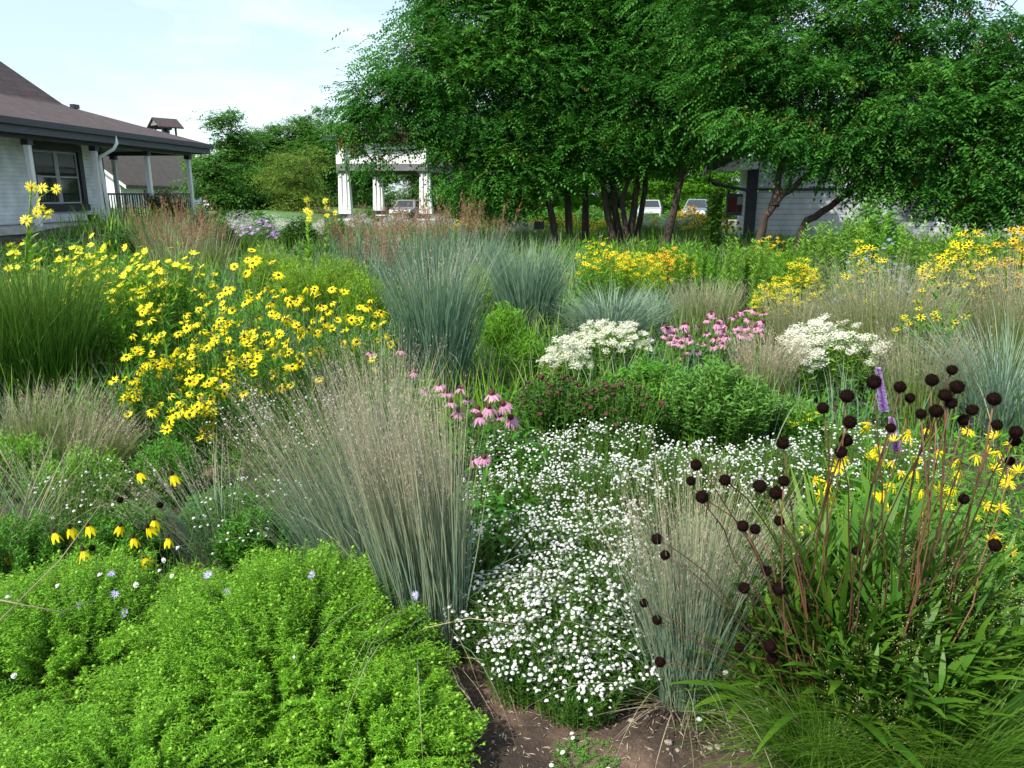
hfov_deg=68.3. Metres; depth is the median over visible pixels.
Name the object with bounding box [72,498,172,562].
green bush
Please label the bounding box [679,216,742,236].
golden flower plant
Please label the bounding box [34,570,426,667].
lavender aster
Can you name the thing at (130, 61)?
sky
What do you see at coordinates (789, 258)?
spired plant
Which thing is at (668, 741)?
pebble
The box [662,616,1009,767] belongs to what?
fine grass tuft
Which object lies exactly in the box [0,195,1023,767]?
ground
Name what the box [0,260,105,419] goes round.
dark switchgrass clump
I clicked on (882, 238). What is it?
spired plant
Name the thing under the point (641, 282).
goldenrod plant
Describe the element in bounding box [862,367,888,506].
purple spike flower
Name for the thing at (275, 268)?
goldenrod plant
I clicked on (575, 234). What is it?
meadow grass
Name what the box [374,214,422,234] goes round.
cream flower plant
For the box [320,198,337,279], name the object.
tall yellow spire
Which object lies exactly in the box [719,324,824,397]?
feathery grass clump
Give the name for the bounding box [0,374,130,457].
tan grass clump
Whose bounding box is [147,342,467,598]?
bluestem clump
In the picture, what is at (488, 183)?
background tree
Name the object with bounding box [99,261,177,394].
lemon daisy plant
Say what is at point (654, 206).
parked car
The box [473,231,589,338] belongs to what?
switchgrass clump
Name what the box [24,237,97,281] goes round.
porch shrub
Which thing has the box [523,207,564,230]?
garden shrub
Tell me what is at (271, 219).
cream flower plant
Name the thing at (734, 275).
spired plant
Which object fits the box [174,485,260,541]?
green bush
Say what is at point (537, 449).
white flower cushion
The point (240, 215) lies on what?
garden shrub
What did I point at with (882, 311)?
feathery grass clump
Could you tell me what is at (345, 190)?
pavilion
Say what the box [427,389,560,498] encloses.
pink coneflower
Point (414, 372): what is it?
pink coneflower
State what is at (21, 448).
green bush
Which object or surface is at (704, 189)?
background tree
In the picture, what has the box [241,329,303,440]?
yellow daisy plant
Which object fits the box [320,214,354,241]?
garden shrub
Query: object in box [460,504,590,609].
white flower cushion
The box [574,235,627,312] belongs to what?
golden flower plant
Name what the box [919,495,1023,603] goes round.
leafy stemmed plant
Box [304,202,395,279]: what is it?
rusty plumed grass
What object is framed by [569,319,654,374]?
cream flower plant
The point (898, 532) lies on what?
airy grass
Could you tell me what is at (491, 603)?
white flower cushion
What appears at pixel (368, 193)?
background tree
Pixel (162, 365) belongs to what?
yellow daisy plant
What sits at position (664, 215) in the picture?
garden shrub
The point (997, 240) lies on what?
spired plant
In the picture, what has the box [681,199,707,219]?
parked car
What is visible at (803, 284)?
golden flower plant
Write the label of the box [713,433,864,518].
white flower cushion
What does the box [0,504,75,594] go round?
green bush
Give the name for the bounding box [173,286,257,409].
yellow daisy plant
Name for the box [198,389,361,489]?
white flower cushion
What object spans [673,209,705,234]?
garden shrub
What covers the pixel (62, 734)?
mounded plant
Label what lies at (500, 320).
goldenrod plant
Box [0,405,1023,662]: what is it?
ground cover
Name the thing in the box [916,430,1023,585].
yellow flower plant
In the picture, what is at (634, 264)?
golden flower plant
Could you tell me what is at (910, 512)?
leafy stemmed plant
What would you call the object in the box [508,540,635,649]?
white flower cushion
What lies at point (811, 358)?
cream flower plant
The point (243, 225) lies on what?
cream flower plant
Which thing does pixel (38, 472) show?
dry grass stalk
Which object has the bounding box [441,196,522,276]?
rusty plumed grass
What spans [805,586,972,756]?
airy grass
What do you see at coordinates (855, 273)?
blue flower plant
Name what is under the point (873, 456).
yellow flower plant
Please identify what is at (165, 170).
barn
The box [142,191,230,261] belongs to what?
rusty plumed grass
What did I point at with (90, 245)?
lemon daisy plant
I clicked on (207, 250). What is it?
rusty plumed grass
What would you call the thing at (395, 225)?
rusty plumed grass
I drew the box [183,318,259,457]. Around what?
yellow daisy plant
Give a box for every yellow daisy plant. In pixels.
[108,346,165,447]
[129,307,210,426]
[143,375,220,467]
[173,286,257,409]
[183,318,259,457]
[217,248,290,397]
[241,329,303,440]
[250,269,336,425]
[306,280,394,408]
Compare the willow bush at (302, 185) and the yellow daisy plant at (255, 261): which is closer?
the yellow daisy plant at (255, 261)
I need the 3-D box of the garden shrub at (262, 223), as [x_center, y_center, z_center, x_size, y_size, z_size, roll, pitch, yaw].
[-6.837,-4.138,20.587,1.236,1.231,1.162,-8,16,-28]
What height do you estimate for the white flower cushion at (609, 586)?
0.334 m
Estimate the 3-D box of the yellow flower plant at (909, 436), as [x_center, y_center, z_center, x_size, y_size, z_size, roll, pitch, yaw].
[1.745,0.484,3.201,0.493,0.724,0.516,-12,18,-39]
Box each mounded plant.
[0,545,219,745]
[0,648,333,767]
[69,536,462,767]
[245,640,489,767]
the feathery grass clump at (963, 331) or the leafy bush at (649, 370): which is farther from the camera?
the feathery grass clump at (963, 331)
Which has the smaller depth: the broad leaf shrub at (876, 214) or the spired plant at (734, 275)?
the spired plant at (734, 275)
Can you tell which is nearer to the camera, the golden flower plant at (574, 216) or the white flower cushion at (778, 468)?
the white flower cushion at (778, 468)
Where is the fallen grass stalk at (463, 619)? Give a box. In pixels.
[401,618,522,643]
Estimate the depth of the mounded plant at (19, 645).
2.49 m
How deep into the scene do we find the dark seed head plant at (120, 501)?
2.83 m
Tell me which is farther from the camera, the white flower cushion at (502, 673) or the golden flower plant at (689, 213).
the golden flower plant at (689, 213)
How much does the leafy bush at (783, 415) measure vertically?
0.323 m
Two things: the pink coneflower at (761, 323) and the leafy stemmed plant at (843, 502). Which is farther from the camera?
the pink coneflower at (761, 323)
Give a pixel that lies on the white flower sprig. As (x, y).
(702, 719)
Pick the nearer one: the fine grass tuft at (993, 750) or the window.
the fine grass tuft at (993, 750)
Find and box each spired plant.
[672,241,721,310]
[705,236,753,319]
[741,238,781,317]
[762,237,808,299]
[796,219,839,310]
[827,208,870,322]
[857,214,904,302]
[882,216,929,310]
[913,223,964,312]
[942,222,1000,312]
[984,227,1023,305]
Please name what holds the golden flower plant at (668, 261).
on the ground at (534, 735)
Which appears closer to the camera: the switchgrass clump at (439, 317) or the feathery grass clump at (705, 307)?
the switchgrass clump at (439, 317)
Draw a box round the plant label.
[534,221,543,246]
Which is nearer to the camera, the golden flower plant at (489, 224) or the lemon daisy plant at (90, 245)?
the lemon daisy plant at (90, 245)
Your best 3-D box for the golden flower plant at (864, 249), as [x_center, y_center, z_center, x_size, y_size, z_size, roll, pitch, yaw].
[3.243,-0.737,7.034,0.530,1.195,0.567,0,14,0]
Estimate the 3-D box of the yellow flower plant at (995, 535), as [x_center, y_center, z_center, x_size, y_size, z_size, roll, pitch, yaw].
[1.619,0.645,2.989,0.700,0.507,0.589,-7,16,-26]
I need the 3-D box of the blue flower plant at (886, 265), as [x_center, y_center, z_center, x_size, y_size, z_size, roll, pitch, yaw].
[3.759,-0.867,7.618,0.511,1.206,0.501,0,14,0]
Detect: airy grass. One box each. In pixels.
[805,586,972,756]
[861,506,1005,681]
[899,470,1023,651]
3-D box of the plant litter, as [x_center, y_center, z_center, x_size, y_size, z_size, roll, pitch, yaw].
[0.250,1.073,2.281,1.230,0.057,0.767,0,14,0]
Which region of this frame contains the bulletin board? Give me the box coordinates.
[725,190,742,229]
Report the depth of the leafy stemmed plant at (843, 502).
3.43 m
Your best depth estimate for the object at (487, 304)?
8.91 m
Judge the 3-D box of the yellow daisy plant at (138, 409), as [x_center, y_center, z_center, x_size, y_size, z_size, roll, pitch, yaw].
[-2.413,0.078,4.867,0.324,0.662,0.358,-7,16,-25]
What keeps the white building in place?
on the ground at (534, 735)
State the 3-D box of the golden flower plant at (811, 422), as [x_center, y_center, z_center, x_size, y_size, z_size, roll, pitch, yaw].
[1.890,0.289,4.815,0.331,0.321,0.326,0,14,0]
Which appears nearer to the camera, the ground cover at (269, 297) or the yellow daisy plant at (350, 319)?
the yellow daisy plant at (350, 319)
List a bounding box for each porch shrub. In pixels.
[0,242,45,280]
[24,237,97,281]
[98,224,152,266]
[145,184,187,223]
[191,208,213,232]
[206,215,241,261]
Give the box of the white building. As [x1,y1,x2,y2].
[702,55,1023,246]
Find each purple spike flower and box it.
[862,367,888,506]
[882,416,901,479]
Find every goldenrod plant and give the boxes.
[237,239,299,301]
[266,254,330,330]
[313,250,369,317]
[336,262,390,340]
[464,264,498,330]
[481,300,530,365]
[501,329,546,390]
[612,262,667,307]
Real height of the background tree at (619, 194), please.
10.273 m
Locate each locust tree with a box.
[314,0,631,249]
[456,0,672,243]
[483,0,790,248]
[558,0,824,244]
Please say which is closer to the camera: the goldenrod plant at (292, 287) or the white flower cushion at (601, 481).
the white flower cushion at (601, 481)
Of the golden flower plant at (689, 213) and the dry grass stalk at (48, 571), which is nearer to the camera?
the dry grass stalk at (48, 571)
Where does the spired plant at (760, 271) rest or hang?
on the ground at (534, 735)
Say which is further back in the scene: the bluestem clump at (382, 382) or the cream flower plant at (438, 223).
the cream flower plant at (438, 223)
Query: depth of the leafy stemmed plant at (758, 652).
2.24 m
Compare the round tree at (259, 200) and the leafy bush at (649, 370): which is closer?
the leafy bush at (649, 370)
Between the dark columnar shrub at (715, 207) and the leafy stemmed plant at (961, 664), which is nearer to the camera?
the leafy stemmed plant at (961, 664)
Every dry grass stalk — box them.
[0,420,59,499]
[0,505,99,619]
[0,599,94,612]
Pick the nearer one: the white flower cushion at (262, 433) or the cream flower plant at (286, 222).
the white flower cushion at (262, 433)
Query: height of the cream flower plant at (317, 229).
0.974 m
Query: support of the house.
on the ground at (534, 735)
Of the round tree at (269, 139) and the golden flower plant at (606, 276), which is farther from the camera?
the round tree at (269, 139)
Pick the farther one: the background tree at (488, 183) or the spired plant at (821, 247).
the background tree at (488, 183)
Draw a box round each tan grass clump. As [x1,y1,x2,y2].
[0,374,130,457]
[33,399,157,470]
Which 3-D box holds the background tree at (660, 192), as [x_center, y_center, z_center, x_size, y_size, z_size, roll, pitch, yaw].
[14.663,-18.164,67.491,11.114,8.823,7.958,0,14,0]
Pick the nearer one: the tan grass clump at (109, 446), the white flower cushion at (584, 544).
the white flower cushion at (584, 544)
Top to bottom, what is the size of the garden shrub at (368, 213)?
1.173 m
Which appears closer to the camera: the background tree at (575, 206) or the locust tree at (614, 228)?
the locust tree at (614, 228)
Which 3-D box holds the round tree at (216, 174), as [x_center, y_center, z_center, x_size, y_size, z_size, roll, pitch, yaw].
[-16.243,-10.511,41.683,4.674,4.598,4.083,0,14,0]
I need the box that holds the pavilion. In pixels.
[323,126,454,232]
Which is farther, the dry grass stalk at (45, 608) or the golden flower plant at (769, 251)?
the golden flower plant at (769, 251)
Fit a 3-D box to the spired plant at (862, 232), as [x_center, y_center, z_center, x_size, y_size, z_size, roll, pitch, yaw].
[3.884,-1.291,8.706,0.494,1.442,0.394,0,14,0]
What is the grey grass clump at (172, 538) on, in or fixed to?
on the ground at (534, 735)
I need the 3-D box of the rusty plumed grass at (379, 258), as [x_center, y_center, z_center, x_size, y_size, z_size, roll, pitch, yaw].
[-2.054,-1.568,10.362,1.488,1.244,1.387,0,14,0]
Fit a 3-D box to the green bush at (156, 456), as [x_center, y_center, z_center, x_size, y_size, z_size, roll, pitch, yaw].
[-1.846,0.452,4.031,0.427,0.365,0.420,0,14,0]
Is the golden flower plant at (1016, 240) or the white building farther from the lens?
the white building
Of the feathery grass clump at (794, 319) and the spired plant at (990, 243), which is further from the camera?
the spired plant at (990, 243)
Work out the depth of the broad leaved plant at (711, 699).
2.26 m
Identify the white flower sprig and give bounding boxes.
[681,658,776,728]
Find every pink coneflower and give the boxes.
[355,347,457,442]
[400,382,528,489]
[406,453,557,578]
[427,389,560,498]
[626,321,742,373]
[649,310,775,372]
[681,307,787,372]
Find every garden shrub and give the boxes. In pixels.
[204,213,240,251]
[212,209,264,218]
[238,211,282,249]
[279,215,319,251]
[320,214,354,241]
[354,206,379,229]
[384,208,416,229]
[435,206,474,228]
[479,207,526,230]
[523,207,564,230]
[572,204,612,232]
[612,207,629,220]
[636,211,664,232]
[659,210,683,229]
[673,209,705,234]
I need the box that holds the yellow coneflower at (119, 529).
[0,469,197,592]
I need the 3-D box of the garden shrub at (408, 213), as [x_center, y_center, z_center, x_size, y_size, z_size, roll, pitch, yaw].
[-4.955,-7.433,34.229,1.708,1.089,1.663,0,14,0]
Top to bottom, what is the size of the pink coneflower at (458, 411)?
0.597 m
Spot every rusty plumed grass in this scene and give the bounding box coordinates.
[117,199,200,271]
[134,216,214,283]
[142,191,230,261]
[171,211,244,276]
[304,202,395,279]
[331,225,411,307]
[338,195,420,277]
[366,196,453,297]
[405,189,493,290]
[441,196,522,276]
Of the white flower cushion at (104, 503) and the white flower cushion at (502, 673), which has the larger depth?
the white flower cushion at (104, 503)
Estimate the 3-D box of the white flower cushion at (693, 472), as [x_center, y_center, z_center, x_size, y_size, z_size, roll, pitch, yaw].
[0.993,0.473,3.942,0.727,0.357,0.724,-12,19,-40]
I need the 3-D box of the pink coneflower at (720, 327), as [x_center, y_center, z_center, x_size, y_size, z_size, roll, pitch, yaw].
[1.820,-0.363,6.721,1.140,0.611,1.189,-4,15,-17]
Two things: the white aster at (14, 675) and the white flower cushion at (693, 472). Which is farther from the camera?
the white flower cushion at (693, 472)
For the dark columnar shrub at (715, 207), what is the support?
on the ground at (534, 735)
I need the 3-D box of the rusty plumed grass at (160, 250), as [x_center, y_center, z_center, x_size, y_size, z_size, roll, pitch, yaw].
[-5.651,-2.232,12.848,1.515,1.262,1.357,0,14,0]
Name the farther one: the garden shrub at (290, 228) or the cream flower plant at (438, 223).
the cream flower plant at (438, 223)
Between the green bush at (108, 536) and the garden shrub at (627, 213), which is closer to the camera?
the green bush at (108, 536)
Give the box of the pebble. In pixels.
[664,739,672,744]
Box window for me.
[31,141,90,212]
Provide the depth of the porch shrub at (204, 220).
21.40 m
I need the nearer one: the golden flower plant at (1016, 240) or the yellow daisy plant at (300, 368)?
the yellow daisy plant at (300, 368)
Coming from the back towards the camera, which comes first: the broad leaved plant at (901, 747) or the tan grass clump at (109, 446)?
the tan grass clump at (109, 446)
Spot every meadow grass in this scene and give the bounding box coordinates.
[0,203,1023,313]
[0,284,1023,456]
[57,198,1022,258]
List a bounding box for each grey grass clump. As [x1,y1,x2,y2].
[0,405,136,572]
[0,432,129,535]
[6,468,163,557]
[71,431,266,566]
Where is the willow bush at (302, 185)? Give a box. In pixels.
[246,142,353,215]
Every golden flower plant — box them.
[449,214,510,239]
[522,214,599,236]
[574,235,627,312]
[592,251,636,284]
[593,215,665,233]
[605,251,669,299]
[642,246,695,302]
[678,205,705,225]
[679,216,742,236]
[747,275,799,353]
[748,235,787,290]
[770,256,825,328]
[780,405,836,450]
[835,240,890,338]
[889,279,973,384]
[916,229,1006,337]
[977,226,1023,339]
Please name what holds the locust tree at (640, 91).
on the ground at (534, 735)
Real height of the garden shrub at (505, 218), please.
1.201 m
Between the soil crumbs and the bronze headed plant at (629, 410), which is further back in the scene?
the bronze headed plant at (629, 410)
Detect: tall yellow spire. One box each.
[14,180,60,300]
[302,196,313,275]
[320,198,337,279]
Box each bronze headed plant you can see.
[510,369,598,459]
[571,376,667,461]
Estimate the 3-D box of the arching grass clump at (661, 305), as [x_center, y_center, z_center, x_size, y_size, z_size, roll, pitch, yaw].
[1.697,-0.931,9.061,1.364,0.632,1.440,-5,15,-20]
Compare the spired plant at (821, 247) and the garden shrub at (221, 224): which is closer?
the spired plant at (821, 247)
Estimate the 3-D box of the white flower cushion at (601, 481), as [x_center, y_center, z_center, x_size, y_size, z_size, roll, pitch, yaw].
[0.418,0.532,3.635,0.656,0.387,0.661,0,14,0]
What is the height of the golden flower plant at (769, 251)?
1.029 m
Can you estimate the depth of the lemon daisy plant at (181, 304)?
7.17 m
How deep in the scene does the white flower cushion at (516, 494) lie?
3.52 m
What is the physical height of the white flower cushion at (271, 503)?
0.375 m
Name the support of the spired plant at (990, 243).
on the ground at (534, 735)
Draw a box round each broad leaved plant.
[666,623,801,722]
[669,538,1023,767]
[859,494,1023,708]
[896,679,1023,767]
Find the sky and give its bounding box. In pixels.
[0,0,1023,194]
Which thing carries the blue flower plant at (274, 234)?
on the ground at (534, 735)
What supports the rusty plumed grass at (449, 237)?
on the ground at (534, 735)
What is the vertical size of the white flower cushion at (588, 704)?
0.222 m
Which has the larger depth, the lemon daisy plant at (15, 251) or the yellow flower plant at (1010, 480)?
the lemon daisy plant at (15, 251)
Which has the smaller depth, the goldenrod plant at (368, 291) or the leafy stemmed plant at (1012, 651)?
the leafy stemmed plant at (1012, 651)
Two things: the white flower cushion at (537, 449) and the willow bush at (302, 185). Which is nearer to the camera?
the white flower cushion at (537, 449)
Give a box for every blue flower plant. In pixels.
[232,215,279,255]
[833,249,878,320]
[863,237,910,336]
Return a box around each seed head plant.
[63,497,190,589]
[639,436,830,734]
[768,365,1023,721]
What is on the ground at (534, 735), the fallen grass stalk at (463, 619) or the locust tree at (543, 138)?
the locust tree at (543, 138)
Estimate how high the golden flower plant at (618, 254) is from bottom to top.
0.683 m
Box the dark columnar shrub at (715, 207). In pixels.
[702,187,724,260]
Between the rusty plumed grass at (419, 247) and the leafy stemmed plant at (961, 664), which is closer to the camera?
the leafy stemmed plant at (961, 664)
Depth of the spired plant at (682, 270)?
9.41 m
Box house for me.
[0,61,213,241]
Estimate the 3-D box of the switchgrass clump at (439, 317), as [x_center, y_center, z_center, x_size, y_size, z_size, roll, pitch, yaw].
[-0.695,-0.578,6.115,1.900,1.379,1.885,0,14,0]
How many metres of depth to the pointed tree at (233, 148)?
44.81 m
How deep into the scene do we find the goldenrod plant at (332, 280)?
9.82 m
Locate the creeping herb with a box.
[549,731,620,767]
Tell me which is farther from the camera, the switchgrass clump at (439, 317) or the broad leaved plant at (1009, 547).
the switchgrass clump at (439, 317)
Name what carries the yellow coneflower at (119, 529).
on the ground at (534, 735)
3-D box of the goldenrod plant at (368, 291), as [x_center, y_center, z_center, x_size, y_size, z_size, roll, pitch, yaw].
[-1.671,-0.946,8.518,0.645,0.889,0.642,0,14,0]
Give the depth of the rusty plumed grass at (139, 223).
14.52 m
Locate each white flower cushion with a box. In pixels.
[22,454,166,549]
[182,474,331,579]
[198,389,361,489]
[443,559,575,675]
[460,459,596,557]
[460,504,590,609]
[464,424,601,508]
[475,617,574,710]
[486,572,636,707]
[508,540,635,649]
[514,496,667,604]
[526,638,634,731]
[531,449,669,548]
[539,417,678,501]
[568,551,669,647]
[582,613,673,709]
[632,437,777,525]
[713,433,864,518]
[786,421,945,499]
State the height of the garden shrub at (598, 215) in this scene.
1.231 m
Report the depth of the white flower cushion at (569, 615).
2.48 m
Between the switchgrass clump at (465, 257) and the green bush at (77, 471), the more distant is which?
the switchgrass clump at (465, 257)
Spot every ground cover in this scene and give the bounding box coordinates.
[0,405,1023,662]
[2,251,1003,325]
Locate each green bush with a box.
[0,429,59,500]
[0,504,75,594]
[16,440,131,525]
[44,537,158,597]
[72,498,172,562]
[127,432,208,509]
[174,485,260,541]
[210,503,291,579]
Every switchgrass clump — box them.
[0,242,173,416]
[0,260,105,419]
[312,230,538,405]
[431,228,522,300]
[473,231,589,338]
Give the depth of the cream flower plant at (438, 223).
23.49 m
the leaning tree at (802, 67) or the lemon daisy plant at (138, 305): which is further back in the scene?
the leaning tree at (802, 67)
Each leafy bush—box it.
[598,353,689,426]
[656,354,780,454]
[760,392,821,443]
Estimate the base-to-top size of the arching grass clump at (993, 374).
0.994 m
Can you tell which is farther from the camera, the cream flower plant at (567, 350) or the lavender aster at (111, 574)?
the cream flower plant at (567, 350)
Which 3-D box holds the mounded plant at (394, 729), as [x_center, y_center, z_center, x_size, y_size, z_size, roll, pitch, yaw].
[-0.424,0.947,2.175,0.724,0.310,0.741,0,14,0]
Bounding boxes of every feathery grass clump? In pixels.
[661,274,753,342]
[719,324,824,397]
[741,281,860,366]
[795,246,1016,393]
[833,315,1020,434]
[913,287,1018,370]
[937,241,1023,388]
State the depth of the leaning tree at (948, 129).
13.04 m
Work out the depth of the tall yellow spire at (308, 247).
11.80 m
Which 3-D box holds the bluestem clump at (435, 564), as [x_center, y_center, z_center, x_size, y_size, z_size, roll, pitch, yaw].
[-0.307,0.485,2.583,1.512,1.021,1.562,0,14,0]
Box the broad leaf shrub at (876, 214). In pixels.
[833,195,910,283]
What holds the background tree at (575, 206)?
on the ground at (534, 735)
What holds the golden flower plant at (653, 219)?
on the ground at (534, 735)
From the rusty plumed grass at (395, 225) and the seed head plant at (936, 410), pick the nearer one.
the seed head plant at (936, 410)
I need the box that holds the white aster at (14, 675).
[5,546,308,717]
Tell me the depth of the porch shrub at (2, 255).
12.81 m
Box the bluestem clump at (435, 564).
[221,373,597,760]
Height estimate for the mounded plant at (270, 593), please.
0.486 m
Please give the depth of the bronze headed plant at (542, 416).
4.62 m
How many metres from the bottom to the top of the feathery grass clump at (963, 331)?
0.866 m
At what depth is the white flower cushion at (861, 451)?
4.22 m
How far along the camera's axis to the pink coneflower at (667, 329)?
6.58 m
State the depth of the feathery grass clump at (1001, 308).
6.02 m
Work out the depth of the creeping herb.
2.21 m
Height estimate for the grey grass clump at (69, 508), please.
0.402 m
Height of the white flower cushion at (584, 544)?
0.378 m
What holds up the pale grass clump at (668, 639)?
on the ground at (534, 735)
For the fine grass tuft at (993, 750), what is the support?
on the ground at (534, 735)
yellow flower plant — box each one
[801,422,953,537]
[858,482,1019,583]
[869,415,987,526]
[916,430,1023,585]
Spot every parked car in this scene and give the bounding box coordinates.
[389,200,418,215]
[637,200,662,216]
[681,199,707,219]
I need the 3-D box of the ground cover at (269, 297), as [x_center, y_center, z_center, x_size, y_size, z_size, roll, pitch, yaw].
[0.527,-1.732,12.458,23.805,0.548,7.247,0,14,0]
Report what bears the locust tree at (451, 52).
on the ground at (534, 735)
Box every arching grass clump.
[529,274,692,344]
[617,279,693,332]
[874,300,1023,445]
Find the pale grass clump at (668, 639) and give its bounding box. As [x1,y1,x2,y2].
[506,442,840,766]
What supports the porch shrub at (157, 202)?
on the ground at (534, 735)
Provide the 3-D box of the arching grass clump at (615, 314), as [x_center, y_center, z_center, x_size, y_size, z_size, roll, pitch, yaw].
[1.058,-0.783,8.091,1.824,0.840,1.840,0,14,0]
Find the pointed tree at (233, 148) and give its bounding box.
[175,106,272,195]
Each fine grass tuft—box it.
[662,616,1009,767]
[738,606,1023,767]
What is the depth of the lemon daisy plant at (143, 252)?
6.93 m
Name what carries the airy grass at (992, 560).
on the ground at (534, 735)
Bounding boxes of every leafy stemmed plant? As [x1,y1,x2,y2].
[694,530,896,720]
[724,467,1023,747]
[758,555,1023,759]
[779,480,1008,562]
[832,486,1023,603]
[881,533,1023,731]
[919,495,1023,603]
[926,589,1023,729]
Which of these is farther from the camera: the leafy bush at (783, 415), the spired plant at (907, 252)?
the spired plant at (907, 252)
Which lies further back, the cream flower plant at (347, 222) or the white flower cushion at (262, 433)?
the cream flower plant at (347, 222)
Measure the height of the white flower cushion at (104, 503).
0.419 m
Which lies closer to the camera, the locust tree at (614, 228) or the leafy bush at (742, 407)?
the leafy bush at (742, 407)
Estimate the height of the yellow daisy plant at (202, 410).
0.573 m
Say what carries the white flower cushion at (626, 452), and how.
on the ground at (534, 735)
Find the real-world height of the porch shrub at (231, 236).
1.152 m
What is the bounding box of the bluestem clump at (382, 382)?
[250,317,508,546]
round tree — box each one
[169,150,261,210]
[205,166,297,209]
[236,126,312,206]
[253,105,369,205]
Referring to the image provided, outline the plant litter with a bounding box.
[439,666,782,767]
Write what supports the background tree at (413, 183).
on the ground at (534, 735)
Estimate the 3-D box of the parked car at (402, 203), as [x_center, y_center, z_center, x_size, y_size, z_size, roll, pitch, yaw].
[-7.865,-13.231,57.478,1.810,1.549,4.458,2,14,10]
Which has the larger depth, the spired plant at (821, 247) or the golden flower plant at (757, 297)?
the spired plant at (821, 247)
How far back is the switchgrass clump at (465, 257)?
10.33 m
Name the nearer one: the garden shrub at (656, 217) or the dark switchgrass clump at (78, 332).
the dark switchgrass clump at (78, 332)
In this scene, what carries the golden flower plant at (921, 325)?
on the ground at (534, 735)
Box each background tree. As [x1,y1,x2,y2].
[323,129,406,205]
[384,170,476,217]
[457,112,556,215]
[519,153,610,215]
[589,174,686,214]
[618,169,695,216]
[670,151,748,218]
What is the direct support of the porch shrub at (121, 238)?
on the ground at (534, 735)
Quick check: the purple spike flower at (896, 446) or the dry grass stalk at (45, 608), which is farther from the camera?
the purple spike flower at (896, 446)
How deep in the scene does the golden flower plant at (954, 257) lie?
7.05 m
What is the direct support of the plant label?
on the ground at (534, 735)
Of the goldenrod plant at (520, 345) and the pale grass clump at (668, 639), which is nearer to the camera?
the pale grass clump at (668, 639)
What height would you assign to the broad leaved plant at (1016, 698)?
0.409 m
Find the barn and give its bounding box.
[103,117,203,207]
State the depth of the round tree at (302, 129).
55.49 m
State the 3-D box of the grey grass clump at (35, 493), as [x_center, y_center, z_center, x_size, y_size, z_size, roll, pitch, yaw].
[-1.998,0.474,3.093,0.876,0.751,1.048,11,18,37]
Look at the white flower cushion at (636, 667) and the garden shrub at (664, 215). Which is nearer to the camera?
the white flower cushion at (636, 667)
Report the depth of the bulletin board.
26.22 m
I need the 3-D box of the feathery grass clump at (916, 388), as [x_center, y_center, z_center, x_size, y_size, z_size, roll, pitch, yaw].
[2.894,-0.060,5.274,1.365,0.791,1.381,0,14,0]
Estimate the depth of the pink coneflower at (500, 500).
3.27 m
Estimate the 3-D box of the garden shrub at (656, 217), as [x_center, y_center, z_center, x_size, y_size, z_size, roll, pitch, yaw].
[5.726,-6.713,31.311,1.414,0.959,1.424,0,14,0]
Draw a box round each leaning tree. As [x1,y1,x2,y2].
[578,0,978,255]
[757,0,1023,265]
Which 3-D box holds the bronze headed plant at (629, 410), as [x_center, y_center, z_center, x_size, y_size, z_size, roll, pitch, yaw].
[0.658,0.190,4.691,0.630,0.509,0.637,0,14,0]
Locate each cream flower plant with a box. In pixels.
[226,212,264,248]
[245,210,285,231]
[271,217,306,244]
[311,219,330,243]
[344,213,380,237]
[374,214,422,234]
[416,214,461,235]
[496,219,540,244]
[535,334,592,389]
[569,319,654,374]
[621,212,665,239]
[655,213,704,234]
[775,312,891,400]
[778,337,824,400]
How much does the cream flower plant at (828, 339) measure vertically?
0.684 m
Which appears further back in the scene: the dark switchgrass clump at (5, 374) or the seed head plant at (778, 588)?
the dark switchgrass clump at (5, 374)
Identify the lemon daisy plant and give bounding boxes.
[0,229,73,318]
[57,233,121,344]
[61,239,131,380]
[93,238,167,365]
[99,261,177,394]
[145,240,220,363]
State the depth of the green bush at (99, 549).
3.15 m
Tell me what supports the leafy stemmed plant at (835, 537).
on the ground at (534, 735)
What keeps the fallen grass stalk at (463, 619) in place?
attached to the bluestem clump at (435, 564)
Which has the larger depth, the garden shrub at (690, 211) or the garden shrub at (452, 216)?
the garden shrub at (452, 216)
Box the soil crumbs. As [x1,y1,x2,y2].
[446,664,787,767]
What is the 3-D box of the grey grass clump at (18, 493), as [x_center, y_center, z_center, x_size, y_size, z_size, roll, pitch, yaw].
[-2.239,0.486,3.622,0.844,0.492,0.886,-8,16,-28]

